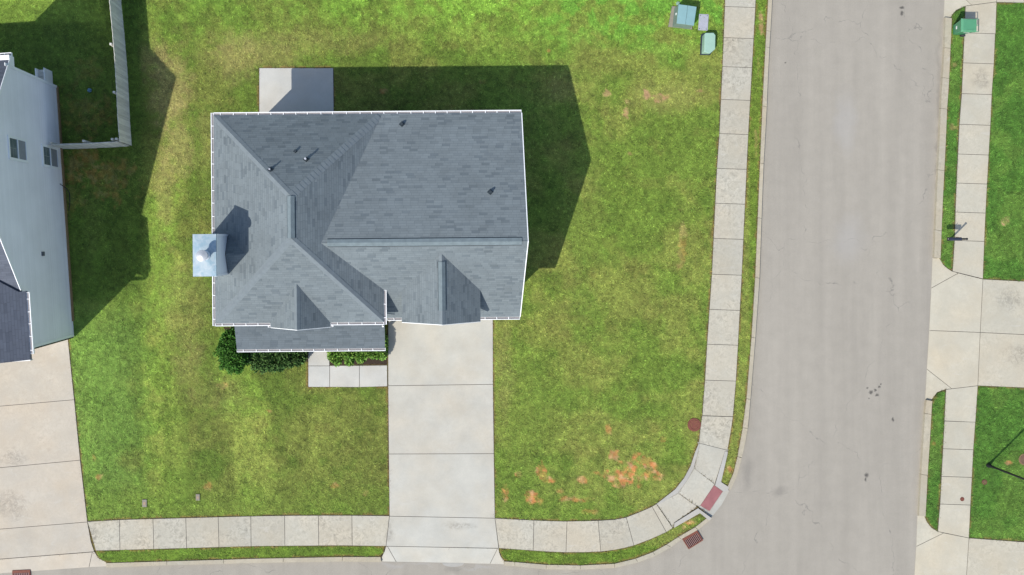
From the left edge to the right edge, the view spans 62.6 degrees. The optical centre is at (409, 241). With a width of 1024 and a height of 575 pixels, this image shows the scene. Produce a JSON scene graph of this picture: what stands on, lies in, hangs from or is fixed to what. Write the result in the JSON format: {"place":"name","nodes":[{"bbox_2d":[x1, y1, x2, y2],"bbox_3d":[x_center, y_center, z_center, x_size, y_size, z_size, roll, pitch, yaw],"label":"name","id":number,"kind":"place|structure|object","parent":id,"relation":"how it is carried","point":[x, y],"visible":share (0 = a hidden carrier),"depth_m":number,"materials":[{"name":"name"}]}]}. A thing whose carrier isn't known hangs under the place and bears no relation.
{"place":"outdoors","nodes":[
{"label":"outdoors","id":0,"kind":"place"},
{"bbox_2d":[0,340,94,558],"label":"neighbour driveway","id":1,"kind":"structure","parent":0,"point":[50,494],"depth_m":41.98,"materials":[{"name":"concrete"}]},
{"bbox_2d":[308,351,386,386],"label":"path","id":2,"kind":"structure","parent":0,"point":[340,376],"depth_m":41.98,"materials":[{"name":"concrete"}]},
{"bbox_2d":[88,0,755,551],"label":"sidewalk","id":3,"kind":"structure","parent":0,"point":[514,534],"depth_m":41.98,"materials":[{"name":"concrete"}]},
{"bbox_2d":[386,320,498,547],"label":"driveway","id":4,"kind":"structure","parent":0,"point":[440,422],"depth_m":41.98,"materials":[{"name":"concrete"}]},
{"bbox_2d":[0,0,972,574],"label":"road","id":5,"kind":"structure","parent":0,"point":[826,482],"depth_m":42.12,"materials":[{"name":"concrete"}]},
{"bbox_2d":[12,570,30,574],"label":"storm drain grate","id":6,"kind":"object","parent":5,"relation":"on","point":[25,572],"visible":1,"depth_m":42.06,"materials":[{"name":"metal"}]},
{"bbox_2d":[442,563,463,566],"bbox_3d":[2.202,16.319,42.130,1.101,0.060,0.198,0,90,0],"label":"gutter patch","id":7,"kind":"object","parent":5,"relation":"on","point":[453,564],"visible":1,"depth_m":42.10,"materials":[{"name":"concrete"}]},
{"bbox_2d":[106,0,951,569],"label":"kerb","id":8,"kind":"structure","parent":5,"relation":"on","point":[926,428],"depth_m":41.97,"materials":[{"name":"concrete"}]},
{"bbox_2d":[682,531,702,548],"bbox_3d":[14.285,15.016,42.080,0.868,0.080,0.620,-32,90,0],"label":"storm drain grate","id":9,"kind":"object","parent":5,"relation":"on","point":[691,540],"visible":1,"depth_m":42.05,"materials":[{"name":"metal"}]},
{"bbox_2d":[698,485,728,516],"bbox_3d":[15.381,13.016,42.122,0.917,0.172,1.648,37,90,0],"label":"corner ramp landing","id":10,"kind":"object","parent":5,"relation":"on","point":[717,504],"visible":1,"depth_m":42.09,"materials":[{"name":"concrete"}]},
{"bbox_2d":[700,486,722,510],"bbox_3d":[15.243,12.938,42.076,0.554,0.104,1.229,34,90,0],"label":"tactile tile","id":11,"kind":"object","parent":10,"relation":"on","point":[711,498],"visible":1,"depth_m":42.05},
{"bbox_2d":[0,0,1023,565],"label":"lawn","id":12,"kind":"structure","parent":0,"point":[608,248],"depth_m":42.01,"materials":[{"name":"plant"}]},
{"bbox_2d":[0,52,73,362],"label":"neighbour house","id":13,"kind":"structure","parent":12,"relation":"on","point":[36,303],"depth_m":38.16,"materials":[{"name":"grey"}]},
{"bbox_2d":[7,135,27,162],"bbox_3d":[-17.476,-4.136,37.200,0.047,1.760,1.080,-4,90,0],"label":"window","id":14,"kind":"structure","parent":13,"relation":"in","point":[17,147],"depth_m":37.17,"materials":[{"name":"white metal"}]},
{"bbox_2d":[41,144,59,169],"bbox_3d":[-17.476,-4.136,40.575,0.047,1.810,1.080,-4,90,0],"label":"window","id":15,"kind":"structure","parent":13,"relation":"in","point":[50,155],"depth_m":40.54,"materials":[{"name":"white metal"}]},
{"bbox_2d":[35,68,52,83],"bbox_3d":[-18.210,-8.211,41.525,0.455,0.950,0.730,-4,90,0],"label":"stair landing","id":16,"kind":"object","parent":12,"relation":"on","point":[45,74],"visible":0.69,"depth_m":41.34,"materials":[{"name":"metal"}]},
{"bbox_2d":[0,552,105,572],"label":"neighbour apron","id":17,"kind":"object","parent":12,"relation":"on","point":[62,561],"visible":1,"depth_m":42.05,"materials":[{"name":"concrete"}]},
{"bbox_2d":[6,551,99,565],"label":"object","id":18,"kind":"object","parent":17,"relation":"on","point":[58,554],"visible":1,"depth_m":41.99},
{"bbox_2d":[48,0,131,148],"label":"wooden fence","id":19,"kind":"object","parent":12,"relation":"on","point":[121,92],"visible":1,"depth_m":40.98,"materials":[{"name":"grey wood"}]},
{"bbox_2d":[142,499,146,506],"bbox_3d":[-13.347,13.158,41.992,0.230,0.096,0.380,0,90,0],"label":"water meter lid","id":20,"kind":"object","parent":12,"relation":"on","point":[144,502],"visible":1,"depth_m":41.95,"materials":[{"name":"concrete"}]},
{"bbox_2d":[212,327,249,374],"bbox_3d":[-8.770,5.390,41.186,2.033,1.789,2.402,0,90,0],"label":"evergreen shrub","id":21,"kind":"object","parent":12,"relation":"on","point":[231,359],"visible":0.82,"depth_m":40.67,"materials":[{"name":"green plant"}]},
{"bbox_2d":[246,352,308,374],"bbox_3d":[-6.592,5.616,41.514,3.212,1.204,2.021,0,90,0],"label":"laurel hedge","id":22,"kind":"object","parent":12,"relation":"on","point":[274,361],"visible":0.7,"depth_m":41.20,"materials":[{"name":"green plant"}]},
{"bbox_2d":[259,68,333,111],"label":"patio","id":23,"kind":"structure","parent":12,"relation":"on","point":[295,90],"depth_m":41.98,"materials":[{"name":"concrete"}]},
{"bbox_2d":[330,334,386,364],"bbox_3d":[-2.580,5.427,42.038,2.890,0.100,1.565,0,90,0],"label":"planting bed","id":24,"kind":"object","parent":12,"relation":"on","point":[369,361],"visible":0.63,"depth_m":41.99,"materials":[{"name":"brown soil"}]},
{"bbox_2d":[327,334,388,366],"bbox_3d":[-2.587,5.272,41.546,3.236,1.210,1.751,-8,90,0],"label":"leafy hedge","id":25,"kind":"object","parent":24,"relation":"on","point":[335,358],"visible":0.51,"depth_m":41.30,"materials":[{"name":"green plant"}]},
{"bbox_2d":[193,110,528,351],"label":"house","id":26,"kind":"structure","parent":12,"relation":"on","point":[344,230],"depth_m":36.32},
{"bbox_2d":[381,546,503,563],"bbox_3d":[1.677,15.793,42.095,6.203,0.234,0.835,1,90,0],"label":"driveway apron","id":27,"kind":"object","parent":12,"relation":"on","point":[444,555],"visible":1,"depth_m":42.04,"materials":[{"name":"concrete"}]},
{"bbox_2d":[668,4,695,29],"bbox_3d":[13.663,-11.283,41.608,1.194,0.805,1.079,5,90,0],"label":"transformer box","id":28,"kind":"object","parent":12,"relation":"on","point":[682,16],"visible":1,"depth_m":41.22,"materials":[{"name":"metal"}]},
{"bbox_2d":[656,442,727,525],"bbox_3d":[14.267,12.202,42.076,1.973,0.171,4.894,34,90,0],"label":"corner ramp base","id":29,"kind":"object","parent":12,"relation":"on","point":[683,485],"visible":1,"depth_m":42.00,"materials":[{"name":"concrete"}]},
{"bbox_2d":[659,443,726,526],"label":"corner ramp","id":30,"kind":"structure","parent":29,"relation":"on","point":[697,488],"depth_m":42.00,"materials":[{"name":"concrete"}]},
{"bbox_2d":[657,444,728,527],"bbox_3d":[14.609,12.431,42.072,2.697,0.220,4.696,35,90,0],"label":"ramp border","id":31,"kind":"object","parent":12,"relation":"on","point":[719,484],"visible":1,"depth_m":41.96,"materials":[{"name":"concrete"}]},
{"bbox_2d":[659,446,724,522],"bbox_3d":[14.609,12.432,42.084,2.703,0.220,4.704,35,90,0],"label":"ramp border joint filler","id":32,"kind":"object","parent":31,"relation":"on","point":[683,478],"visible":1,"depth_m":41.99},
{"bbox_2d":[687,418,700,431],"bbox_3d":[14.336,9.211,41.997,0.670,0.086,0.670,0,90,0],"label":"manhole cover","id":33,"kind":"object","parent":12,"relation":"on","point":[692,425],"visible":1,"depth_m":41.96,"materials":[{"name":"metal"}]},
{"bbox_2d":[698,14,708,30],"bbox_3d":[14.800,-11.068,42.017,0.483,0.106,0.824,4,90,0],"label":"splice vault lid","id":34,"kind":"object","parent":12,"relation":"on","point":[703,18],"visible":1,"depth_m":41.97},
{"bbox_2d":[700,33,714,54],"bbox_3d":[14.960,-9.959,41.800,0.661,0.440,1.101,0,90,0],"label":"utility pedestal","id":35,"kind":"object","parent":12,"relation":"on","point":[707,44],"visible":1,"depth_m":41.58,"materials":[{"name":"plastic"}]},
{"bbox_2d":[947,237,967,240],"bbox_3d":[26.870,-0.150,41.335,0.835,1.330,0.192,0,90,0],"label":"mailbox","id":36,"kind":"object","parent":12,"relation":"on","point":[954,238],"visible":1,"depth_m":40.91,"materials":[{"name":"black metal"}]},
{"bbox_2d":[953,18,978,36],"bbox_3d":[27.572,-10.664,41.463,0.873,1.070,0.680,1,90,0],"label":"wheeled bin","id":37,"kind":"object","parent":12,"relation":"on","point":[962,26],"visible":1,"depth_m":40.99,"materials":[{"name":"plastic"}]},
{"bbox_2d":[986,463,1023,479],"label":"lamp post","id":38,"kind":"object","parent":12,"relation":"on","point":[988,465],"visible":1,"depth_m":40.93,"materials":[{"name":"black metal"}]},
{"bbox_2d":[1018,454,1023,464],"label":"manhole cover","id":39,"kind":"object","parent":12,"relation":"on","point":[1021,459],"visible":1,"depth_m":41.96,"materials":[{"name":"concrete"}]},
{"bbox_2d":[915,0,996,574],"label":"apron","id":40,"kind":"object","parent":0,"point":[953,357],"visible":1,"depth_m":42.03,"materials":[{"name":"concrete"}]},
{"bbox_2d":[937,2,995,537],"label":"sidewalk","id":41,"kind":"structure","parent":0,"point":[974,138],"depth_m":41.98,"materials":[{"name":"concrete"}]},
{"bbox_2d":[966,0,1023,574],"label":"driveway","id":42,"kind":"structure","parent":0,"point":[1001,359],"depth_m":41.98,"materials":[{"name":"concrete"}]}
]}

